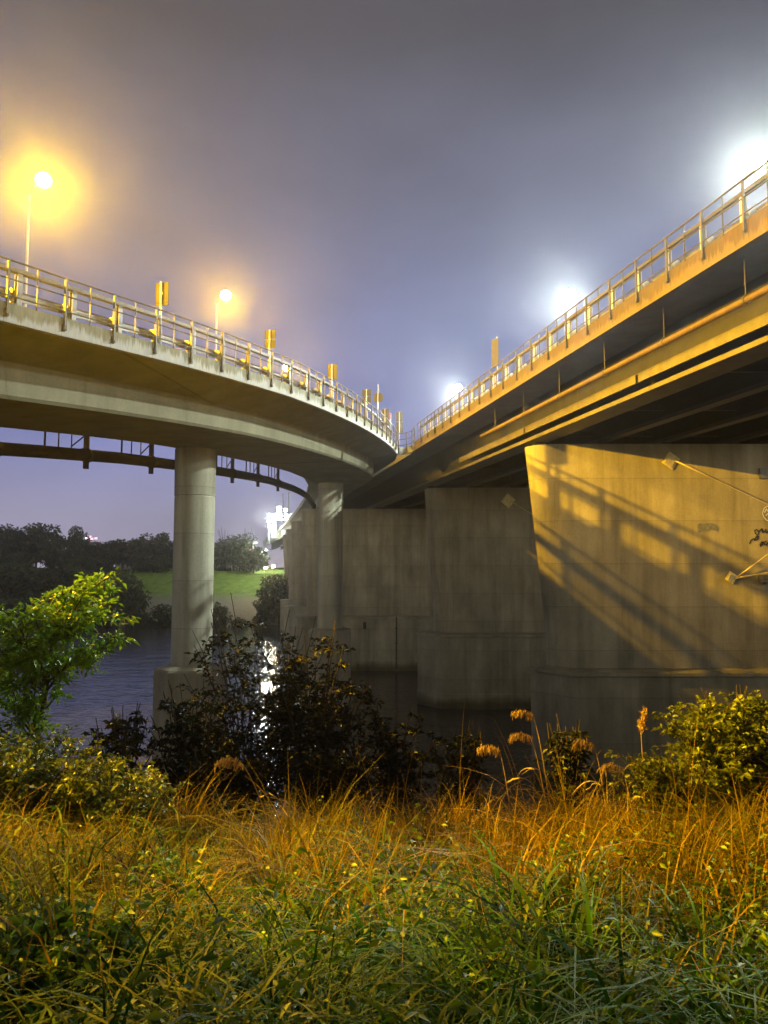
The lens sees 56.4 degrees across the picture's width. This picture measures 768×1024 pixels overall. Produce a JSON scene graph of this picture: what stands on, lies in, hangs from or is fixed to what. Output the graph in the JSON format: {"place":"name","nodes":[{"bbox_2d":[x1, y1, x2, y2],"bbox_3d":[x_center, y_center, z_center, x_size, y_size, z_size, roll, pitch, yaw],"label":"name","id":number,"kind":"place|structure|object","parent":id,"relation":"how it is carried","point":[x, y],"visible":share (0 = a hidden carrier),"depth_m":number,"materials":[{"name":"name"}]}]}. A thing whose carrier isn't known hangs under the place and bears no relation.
{"place":"outdoors","nodes":[
{"label":"outdoors","id":0,"kind":"place"},
{"bbox_2d":[0,624,648,843],"bbox_3d":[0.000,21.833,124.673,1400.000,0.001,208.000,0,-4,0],"label":"water","id":1,"kind":"structure","parent":0,"point":[125,680],"depth_m":59.84,"materials":[{"name":"blue liquid"}]},
{"bbox_2d":[151,447,227,801],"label":"bridge column","id":2,"kind":"structure","parent":1,"relation":"in","point":[193,536],"depth_m":36.97,"materials":[{"name":"concrete"}]},
{"bbox_2d":[279,529,295,633],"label":"bridge pier","id":3,"kind":"structure","parent":1,"relation":"in","point":[292,594],"depth_m":130.61,"materials":[{"name":"concrete"}]},
{"bbox_2d":[308,482,350,716],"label":"bridge column","id":4,"kind":"structure","parent":1,"relation":"in","point":[330,544],"depth_m":59.86,"materials":[{"name":"concrete"}]},
{"bbox_2d":[416,486,546,708],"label":"bridge pier","id":5,"kind":"structure","parent":1,"relation":"in","point":[482,644],"depth_m":63.11,"materials":[{"name":"concrete"}]},
{"bbox_2d":[500,493,531,513],"bbox_3d":[12.722,-0.046,62.869,5.013,3.408,0.796,-2,-5,19],"label":"tie rod","id":6,"kind":"object","parent":5,"relation":"attached to","point":[507,500],"visible":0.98,"depth_m":63.49,"materials":[{"name":"paint"}]},
{"bbox_2d":[525,442,767,790],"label":"bridge pier","id":7,"kind":"structure","parent":1,"relation":"in","point":[648,606],"depth_m":40.83,"materials":[{"name":"concrete"}]},
{"bbox_2d":[697,523,718,532],"bbox_3d":[18.532,0.922,40.987,1.223,0.557,0.010,0,-4,0],"label":"painted over patch","id":8,"kind":"object","parent":7,"relation":"attached to","point":[705,527],"visible":1,"depth_m":40.98,"materials":[{"name":"grey paint"}]},
{"bbox_2d":[662,452,767,504],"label":"tie rod","id":9,"kind":"object","parent":7,"relation":"attached to","point":[670,460],"visible":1,"depth_m":40.96,"materials":[{"name":"paint"}]},
{"bbox_2d":[725,554,767,583],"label":"tie rod","id":10,"kind":"object","parent":7,"relation":"attached to","point":[731,577],"visible":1,"depth_m":40.46,"materials":[{"name":"paint"}]},
{"bbox_2d":[749,528,767,546],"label":"graffiti tag","id":11,"kind":"object","parent":7,"relation":"attached to","point":[757,536],"visible":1,"depth_m":40.93,"materials":[{"name":"paint"}]},
{"bbox_2d":[759,468,766,478],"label":"wall cabinet","id":12,"kind":"object","parent":7,"relation":"attached to","point":[762,473],"depth_m":41.12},
{"bbox_2d":[760,469,766,477],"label":"door","id":13,"kind":"structure","parent":12,"relation":"in","point":[763,472],"depth_m":41.12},
{"bbox_2d":[758,575,767,584],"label":"flood housing","id":14,"kind":"object","parent":7,"relation":"attached to","point":[763,579],"visible":0.92,"depth_m":40.30,"materials":[{"name":"metal"}]},
{"bbox_2d":[0,778,767,1023],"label":"green grass","id":15,"kind":"structure","parent":0,"point":[103,1013],"depth_m":2.68,"materials":[{"name":"green plant"}]},
{"bbox_2d":[0,567,767,1023],"bbox_3d":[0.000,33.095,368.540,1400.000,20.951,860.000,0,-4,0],"label":"ground","id":16,"kind":"structure","parent":0,"point":[238,587],"depth_m":177.27,"materials":[{"name":"green plant"}]},
{"bbox_2d":[0,597,27,627],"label":"tree","id":17,"kind":"object","parent":16,"relation":"on","point":[7,606],"visible":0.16,"depth_m":146.99,"materials":[{"name":"green plant"}]},
{"bbox_2d":[0,523,36,559],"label":"tree","id":18,"kind":"object","parent":16,"relation":"on","point":[10,536],"visible":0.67,"depth_m":213.30,"materials":[{"name":"green plant"}]},
{"bbox_2d":[0,552,40,574],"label":"tree","id":19,"kind":"object","parent":16,"relation":"on","point":[22,558],"visible":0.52,"depth_m":201.74,"materials":[{"name":"green plant"}]},
{"bbox_2d":[0,562,41,599],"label":"tree","id":20,"kind":"object","parent":16,"relation":"on","point":[7,567],"visible":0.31,"depth_m":172.09,"materials":[{"name":"green plant"}]},
{"bbox_2d":[6,594,59,628],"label":"tree","id":21,"kind":"object","parent":16,"relation":"on","point":[25,606],"visible":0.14,"depth_m":145.55,"materials":[{"name":"green plant"}]},
{"bbox_2d":[0,567,68,600],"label":"tree","id":22,"kind":"object","parent":16,"relation":"on","point":[26,583],"visible":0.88,"depth_m":167.20,"materials":[{"name":"green plant"}]},
{"bbox_2d":[14,522,65,565],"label":"tree","id":23,"kind":"object","parent":16,"relation":"on","point":[43,532],"visible":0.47,"depth_m":223.88,"materials":[{"name":"green plant"}]},
{"bbox_2d":[36,537,77,569],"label":"tree","id":24,"kind":"object","parent":16,"relation":"on","point":[54,554],"visible":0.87,"depth_m":211.50,"materials":[{"name":"green plant"}]},
{"bbox_2d":[0,725,118,825],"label":"bush","id":25,"kind":"object","parent":16,"relation":"on","point":[26,749],"visible":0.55,"depth_m":7.18,"materials":[{"name":"green plant"}]},
{"bbox_2d":[37,562,92,598],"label":"tree","id":26,"kind":"object","parent":16,"relation":"on","point":[70,572],"visible":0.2,"depth_m":175.05,"materials":[{"name":"green plant"}]},
{"bbox_2d":[0,567,141,758],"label":"sapling","id":27,"kind":"object","parent":16,"relation":"on","point":[38,649],"visible":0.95,"depth_m":8.87,"materials":[{"name":"green plant"}]},
{"bbox_2d":[0,737,148,838],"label":"bush","id":28,"kind":"object","parent":16,"relation":"on","point":[89,769],"visible":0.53,"depth_m":7.00,"materials":[{"name":"green plant"}]},
{"bbox_2d":[57,525,92,557],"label":"tree","id":29,"kind":"object","parent":16,"relation":"on","point":[76,540],"visible":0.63,"depth_m":216.49,"materials":[{"name":"green plant"}]},
{"bbox_2d":[0,895,158,1023],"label":"weed clump","id":30,"kind":"object","parent":16,"relation":"on","point":[40,926],"visible":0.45,"depth_m":2.81,"materials":[{"name":"green plant"}]},
{"bbox_2d":[56,571,108,602],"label":"tree","id":31,"kind":"object","parent":16,"relation":"on","point":[72,582],"visible":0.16,"depth_m":170.11,"materials":[{"name":"green plant"}]},
{"bbox_2d":[57,556,116,573],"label":"tree","id":32,"kind":"object","parent":16,"relation":"on","point":[85,563],"visible":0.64,"depth_m":202.26,"materials":[{"name":"green plant"}]},
{"bbox_2d":[67,600,120,626],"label":"tree","id":33,"kind":"object","parent":16,"relation":"on","point":[108,622],"visible":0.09,"depth_m":147.73,"materials":[{"name":"green plant"}]},
{"bbox_2d":[82,540,120,568],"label":"tree","id":34,"kind":"object","parent":16,"relation":"on","point":[96,551],"visible":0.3,"depth_m":218.31,"materials":[{"name":"green plant"}]},
{"bbox_2d":[100,538,135,568],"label":"tree","id":35,"kind":"object","parent":16,"relation":"on","point":[114,550],"visible":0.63,"depth_m":215.97,"materials":[{"name":"green plant"}]},
{"bbox_2d":[44,753,192,841],"bbox_3d":[-2.612,2.991,7.072,1.386,0.984,1.150,-4,-6,44],"label":"bush","id":36,"kind":"object","parent":16,"relation":"on","point":[145,785],"visible":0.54,"depth_m":6.96,"materials":[{"name":"green plant"}]},
{"bbox_2d":[103,568,136,604],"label":"tree","id":37,"kind":"object","parent":16,"relation":"on","point":[114,579],"visible":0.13,"depth_m":164.48,"materials":[{"name":"green plant"}]},
{"bbox_2d":[80,702,160,795],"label":"shrub","id":38,"kind":"object","parent":16,"relation":"on","point":[125,746],"visible":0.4,"depth_m":10.66,"materials":[{"name":"green plant"}]},
{"bbox_2d":[115,563,130,567],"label":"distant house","id":39,"kind":"structure","parent":16,"relation":"on","point":[120,565],"depth_m":395.40,"materials":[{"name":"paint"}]},
{"bbox_2d":[103,576,151,625],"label":"tree","id":40,"kind":"object","parent":16,"relation":"on","point":[126,596],"visible":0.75,"depth_m":149.65,"materials":[{"name":"green plant"}]},
{"bbox_2d":[127,610,147,626],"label":"tree","id":41,"kind":"object","parent":16,"relation":"on","point":[136,624],"visible":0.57,"depth_m":148.54,"materials":[{"name":"green plant"}]},
{"bbox_2d":[123,532,165,569],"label":"tree","id":42,"kind":"object","parent":16,"relation":"on","point":[136,545],"visible":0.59,"depth_m":213.86,"materials":[{"name":"green plant"}]},
{"bbox_2d":[139,617,154,626],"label":"tree","id":43,"kind":"object","parent":16,"relation":"on","point":[144,622],"visible":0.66,"depth_m":146.93,"materials":[{"name":"green plant"}]},
{"bbox_2d":[130,553,172,572],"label":"tree","id":44,"kind":"object","parent":16,"relation":"on","point":[146,562],"visible":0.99,"depth_m":203.12,"materials":[{"name":"green plant"}]},
{"bbox_2d":[146,604,171,627],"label":"tree","id":45,"kind":"object","parent":16,"relation":"on","point":[164,619],"visible":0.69,"depth_m":147.12,"materials":[{"name":"green plant"}]},
{"bbox_2d":[153,532,172,567],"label":"tree","id":46,"kind":"object","parent":16,"relation":"on","point":[168,548],"visible":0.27,"depth_m":220.31,"materials":[{"name":"green plant"}]},
{"bbox_2d":[125,845,215,901],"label":"weed clump","id":47,"kind":"object","parent":16,"relation":"on","point":[160,872],"visible":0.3,"depth_m":4.37,"materials":[{"name":"green plant"}]},
{"bbox_2d":[146,679,249,820],"bbox_3d":[-3.098,4.432,11.657,1.628,3.445,1.559,-1,-5,18],"label":"shrub","id":48,"kind":"object","parent":16,"relation":"on","point":[197,738],"visible":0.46,"depth_m":11.49,"materials":[{"name":"green plant"}]},
{"bbox_2d":[0,300,397,546],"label":"ramp bridge","id":49,"kind":"structure","parent":16,"relation":"on","point":[80,378],"depth_m":30.67,"materials":[{"name":"concrete"}]},
{"bbox_2d":[23,171,51,306],"bbox_3d":[-17.065,-11.640,34.831,1.715,9.917,0.717,-2,-5,25],"label":"street lamp","id":50,"kind":"object","parent":49,"relation":"on","point":[43,179],"visible":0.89,"depth_m":35.14,"materials":[{"name":"metal"}]},
{"bbox_2d":[0,432,315,508],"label":"rusty pipeline","id":51,"kind":"object","parent":49,"relation":"hanging from","point":[85,454],"visible":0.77,"depth_m":39.04,"materials":[{"name":"metal"}]},
{"bbox_2d":[155,282,168,343],"bbox_3d":[-8.549,-7.560,27.476,0.560,2.563,0.110,-1,-5,14],"label":"road sign","id":52,"kind":"object","parent":49,"relation":"on","point":[161,294],"visible":0.91,"depth_m":27.54,"materials":[{"name":"metal"}]},
{"bbox_2d":[0,262,389,436],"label":"guardrail","id":53,"kind":"object","parent":49,"relation":"on","point":[17,289],"visible":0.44,"depth_m":27.36,"materials":[{"name":"metal"}]},
{"bbox_2d":[0,255,398,452],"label":"handrail","id":54,"kind":"object","parent":49,"relation":"on","point":[65,311],"visible":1,"depth_m":28.28,"materials":[{"name":"metal"}]},
{"bbox_2d":[215,289,230,359],"bbox_3d":[-11.624,-10.906,51.088,1.582,9.917,0.709,-4,-6,40],"label":"street lamp","id":55,"kind":"object","parent":49,"relation":"on","point":[225,294],"visible":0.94,"depth_m":51.12,"materials":[{"name":"metal"}]},
{"bbox_2d":[265,329,275,376],"bbox_3d":[-5.527,-7.585,34.661,0.560,2.504,0.110,-1,-5,14],"label":"road sign","id":56,"kind":"object","parent":49,"relation":"on","point":[270,335],"visible":0.91,"depth_m":34.72,"materials":[{"name":"metal"}]},
{"bbox_2d":[282,494,283,521],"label":"lamp","id":57,"kind":"object","parent":49,"relation":"on","point":[283,510],"visible":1,"depth_m":150.41,"materials":[{"name":"white paint"}]},
{"bbox_2d":[327,364,336,401],"bbox_3d":[-3.056,-7.472,42.145,0.600,2.495,0.110,-1,-5,14],"label":"road sign","id":58,"kind":"object","parent":49,"relation":"on","point":[332,371],"visible":0.85,"depth_m":42.20,"materials":[{"name":"metal"}]},
{"bbox_2d":[362,389,370,420],"bbox_3d":[-1.218,-7.312,49.808,0.620,2.486,0.110,-1,-5,14],"label":"road sign","id":59,"kind":"object","parent":49,"relation":"on","point":[366,393],"visible":0.88,"depth_m":49.87,"materials":[{"name":"metal"}]},
{"bbox_2d":[373,384,382,408],"bbox_3d":[-0.452,-7.821,54.082,0.786,3.669,0.113,-1,-5,14],"label":"road sign","id":60,"kind":"object","parent":49,"relation":"on","point":[377,397],"visible":0.94,"depth_m":54.16,"materials":[{"name":"metal"}]},
{"bbox_2d":[381,409,388,432],"bbox_3d":[0.079,-7.106,57.487,0.620,2.404,0.110,-1,-5,14],"label":"road sign","id":61,"kind":"object","parent":49,"relation":"on","point":[385,412],"visible":0.68,"depth_m":57.54,"materials":[{"name":"metal"}]},
{"bbox_2d":[396,412,402,447],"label":"road sign","id":62,"kind":"object","parent":49,"relation":"on","point":[399,424],"visible":0.91,"depth_m":65.37,"materials":[{"name":"metal"}]},
{"bbox_2d":[269,205,767,549],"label":"girder bridge","id":63,"kind":"structure","parent":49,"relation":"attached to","point":[707,384],"depth_m":35.15,"materials":[{"name":"concrete"}]},
{"bbox_2d":[268,506,292,539],"bbox_3d":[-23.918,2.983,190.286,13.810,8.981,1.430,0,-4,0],"label":"building","id":64,"kind":"structure","parent":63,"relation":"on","point":[275,516],"depth_m":189.88,"materials":[{"name":"white paint"}]},
{"bbox_2d":[399,428,413,450],"bbox_3d":[2.073,-6.332,62.813,1.880,1.818,0.606,-4,-6,42],"label":"handrail","id":65,"kind":"object","parent":63,"relation":"attached to","point":[406,444],"visible":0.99,"depth_m":63.08,"materials":[{"name":"metal"}]},
{"bbox_2d":[455,384,467,390],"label":"street lamp","id":66,"kind":"object","parent":63,"relation":"on","point":[458,387],"visible":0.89,"depth_m":86.18,"materials":[{"name":"metal"}]},
{"bbox_2d":[492,336,498,380],"bbox_3d":[7.070,-9.198,45.225,0.163,3.806,0.600,3,-5,-34],"label":"marker board","id":67,"kind":"object","parent":63,"relation":"on","point":[495,352],"visible":0.68,"depth_m":45.20,"materials":[{"name":"metal"}]},
{"bbox_2d":[566,288,585,324],"bbox_3d":[15.800,-12.326,58.373,1.790,12.112,0.884,0,-4,0],"label":"street lamp","id":68,"kind":"object","parent":63,"relation":"on","point":[570,293],"visible":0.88,"depth_m":58.56,"materials":[{"name":"metal"}]},
{"bbox_2d":[414,160,767,445],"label":"handrail","id":69,"kind":"object","parent":63,"relation":"on","point":[744,225],"visible":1,"depth_m":29.51,"materials":[{"name":"metal"}]},
{"bbox_2d":[421,174,766,433],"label":"guardrail","id":70,"kind":"object","parent":63,"relation":"on","point":[737,197],"visible":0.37,"depth_m":30.52,"materials":[{"name":"metal"}]},
{"bbox_2d":[480,260,767,437],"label":"hung pipe","id":71,"kind":"object","parent":63,"relation":"hanging from","point":[741,302],"visible":0.93,"depth_m":28.73,"materials":[{"name":"metal"}]},
{"bbox_2d":[748,151,765,168],"bbox_3d":[20.547,-13.631,38.213,1.790,11.555,0.884,0,-4,0],"label":"street lamp","id":72,"kind":"object","parent":63,"relation":"on","point":[756,159],"visible":0.94,"depth_m":38.36,"materials":[{"name":"glass"}]},
{"bbox_2d":[162,732,280,834],"bbox_3d":[-2.414,4.346,10.727,1.766,2.003,1.264,1,-5,-16],"label":"shrub","id":73,"kind":"object","parent":16,"relation":"on","point":[237,787],"visible":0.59,"depth_m":10.68,"materials":[{"name":"green plant"}]},
{"bbox_2d":[213,601,232,626],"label":"tree","id":74,"kind":"object","parent":16,"relation":"on","point":[219,608],"visible":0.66,"depth_m":148.15,"materials":[{"name":"green plant"}]},
{"bbox_2d":[214,538,237,570],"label":"tree","id":75,"kind":"object","parent":16,"relation":"on","point":[218,559],"visible":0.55,"depth_m":207.97,"materials":[{"name":"green plant"}]},
{"bbox_2d":[219,532,257,570],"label":"tree","id":76,"kind":"object","parent":16,"relation":"on","point":[235,549],"visible":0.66,"depth_m":203.71,"materials":[{"name":"green plant"}]},
{"bbox_2d":[228,617,248,626],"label":"tree","id":77,"kind":"object","parent":16,"relation":"on","point":[239,620],"visible":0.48,"depth_m":147.13,"materials":[{"name":"green plant"}]},
{"bbox_2d":[213,755,278,850],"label":"reed","id":78,"kind":"object","parent":16,"relation":"on","point":[230,761],"visible":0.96,"depth_m":6.42,"materials":[{"name":"plant"}]},
{"bbox_2d":[236,546,270,573],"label":"tree","id":79,"kind":"object","parent":16,"relation":"on","point":[253,561],"visible":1,"depth_m":197.87,"materials":[{"name":"green plant"}]},
{"bbox_2d":[174,592,334,839],"bbox_3d":[-2.187,4.177,13.035,2.824,5.373,2.778,-4,-6,41],"label":"shrub","id":80,"kind":"object","parent":16,"relation":"on","point":[242,676],"visible":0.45,"depth_m":12.97,"materials":[{"name":"green plant"}]},
{"bbox_2d":[252,599,276,623],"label":"tree","id":81,"kind":"object","parent":16,"relation":"on","point":[258,607],"visible":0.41,"depth_m":152.46,"materials":[{"name":"green plant"}]},
{"bbox_2d":[255,573,288,624],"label":"tree","id":82,"kind":"object","parent":16,"relation":"on","point":[274,587],"visible":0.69,"depth_m":149.86,"materials":[{"name":"green plant"}]},
{"bbox_2d":[277,535,288,620],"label":"bridge pier","id":83,"kind":"structure","parent":16,"relation":"on","point":[285,556],"depth_m":153.90,"materials":[{"name":"concrete"}]},
{"bbox_2d":[283,521,306,648],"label":"bridge pier","id":84,"kind":"structure","parent":16,"relation":"on","point":[299,607],"depth_m":108.16,"materials":[{"name":"concrete"}]},
{"bbox_2d":[252,619,384,826],"bbox_3d":[-1.108,3.927,11.708,2.026,4.296,2.227,2,-5,-21],"label":"shrub","id":85,"kind":"object","parent":16,"relation":"on","point":[326,739],"visible":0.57,"depth_m":11.60,"materials":[{"name":"green plant"}]},
{"bbox_2d":[275,736,381,828],"bbox_3d":[-0.793,4.168,10.127,1.563,1.833,1.711,0,-4,0],"label":"shrub","id":86,"kind":"object","parent":16,"relation":"on","point":[338,768],"visible":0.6,"depth_m":10.03,"materials":[{"name":"green plant"}]},
{"bbox_2d":[287,507,432,670],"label":"bridge pier","id":87,"kind":"structure","parent":16,"relation":"on","point":[387,611],"depth_m":85.79,"materials":[{"name":"concrete"}]},
{"bbox_2d":[0,697,765,858],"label":"tall stalks","id":88,"kind":"object","parent":16,"relation":"on","point":[364,807],"visible":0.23,"depth_m":6.97,"materials":[{"name":"brown plant"}]},
{"bbox_2d":[0,747,767,1023],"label":"dry grass","id":89,"kind":"structure","parent":16,"relation":"on","point":[428,828],"depth_m":4.69,"materials":[{"name":"brown plant"}]},
{"bbox_2d":[0,786,767,1023],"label":"weeds","id":90,"kind":"object","parent":16,"relation":"on","point":[155,1015],"visible":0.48,"depth_m":2.75,"materials":[{"name":"green plant"}]},
{"bbox_2d":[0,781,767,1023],"bbox_3d":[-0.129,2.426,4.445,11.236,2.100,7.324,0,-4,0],"label":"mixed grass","id":91,"kind":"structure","parent":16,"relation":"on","point":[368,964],"depth_m":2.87,"materials":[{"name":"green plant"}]},
{"bbox_2d":[156,776,640,827],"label":"bank grass","id":92,"kind":"structure","parent":16,"relation":"on","point":[576,798],"depth_m":11.19,"materials":[{"name":"brown plant"}]},
{"bbox_2d":[353,697,446,829],"bbox_3d":[0.183,4.744,12.153,1.594,3.146,1.256,-4,-6,40],"label":"shrub","id":93,"kind":"object","parent":16,"relation":"on","point":[388,765],"visible":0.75,"depth_m":12.14,"materials":[{"name":"green plant"}]},
{"bbox_2d":[423,722,489,829],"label":"shrub","id":94,"kind":"object","parent":16,"relation":"on","point":[474,776],"visible":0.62,"depth_m":11.60,"materials":[{"name":"green plant"}]},
{"bbox_2d":[477,744,532,826],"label":"reed","id":95,"kind":"object","parent":16,"relation":"on","point":[494,749],"visible":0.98,"depth_m":7.22,"materials":[{"name":"plant"}]},
{"bbox_2d":[508,732,547,817],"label":"reed","id":96,"kind":"object","parent":16,"relation":"on","point":[518,735],"visible":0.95,"depth_m":7.62,"materials":[{"name":"plant"}]},
{"bbox_2d":[510,709,550,814],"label":"reed","id":97,"kind":"object","parent":16,"relation":"on","point":[521,713],"visible":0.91,"depth_m":7.82,"materials":[{"name":"plant"}]},
{"bbox_2d":[518,841,606,898],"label":"weed clump","id":98,"kind":"object","parent":16,"relation":"on","point":[535,862],"visible":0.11,"depth_m":4.50,"materials":[{"name":"green plant"}]},
{"bbox_2d":[532,714,595,828],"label":"shrub","id":99,"kind":"object","parent":16,"relation":"on","point":[571,758],"visible":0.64,"depth_m":11.17,"materials":[{"name":"green plant"}]},
{"bbox_2d":[572,738,606,815],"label":"reed","id":100,"kind":"object","parent":16,"relation":"on","point":[584,743],"visible":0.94,"depth_m":7.42,"materials":[{"name":"plant"}]},
{"bbox_2d":[597,762,651,828],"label":"reed","id":101,"kind":"object","parent":16,"relation":"on","point":[608,767],"visible":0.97,"depth_m":7.30,"materials":[{"name":"plant"}]},
{"bbox_2d":[625,705,658,816],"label":"reed","id":102,"kind":"object","parent":16,"relation":"on","point":[641,725],"visible":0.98,"depth_m":7.44,"materials":[{"name":"plant"}]},
{"bbox_2d":[601,742,732,830],"bbox_3d":[2.908,2.999,7.389,1.257,1.128,0.941,-2,-5,20],"label":"bush","id":103,"kind":"object","parent":16,"relation":"on","point":[663,776],"visible":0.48,"depth_m":7.28,"materials":[{"name":"green plant"}]},
{"bbox_2d":[650,684,767,819],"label":"bush","id":104,"kind":"object","parent":16,"relation":"on","point":[742,745],"visible":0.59,"depth_m":7.80,"materials":[{"name":"green plant"}]},
{"bbox_2d":[0,0,767,567],"label":"sky","id":105,"kind":"structure","parent":0,"point":[392,190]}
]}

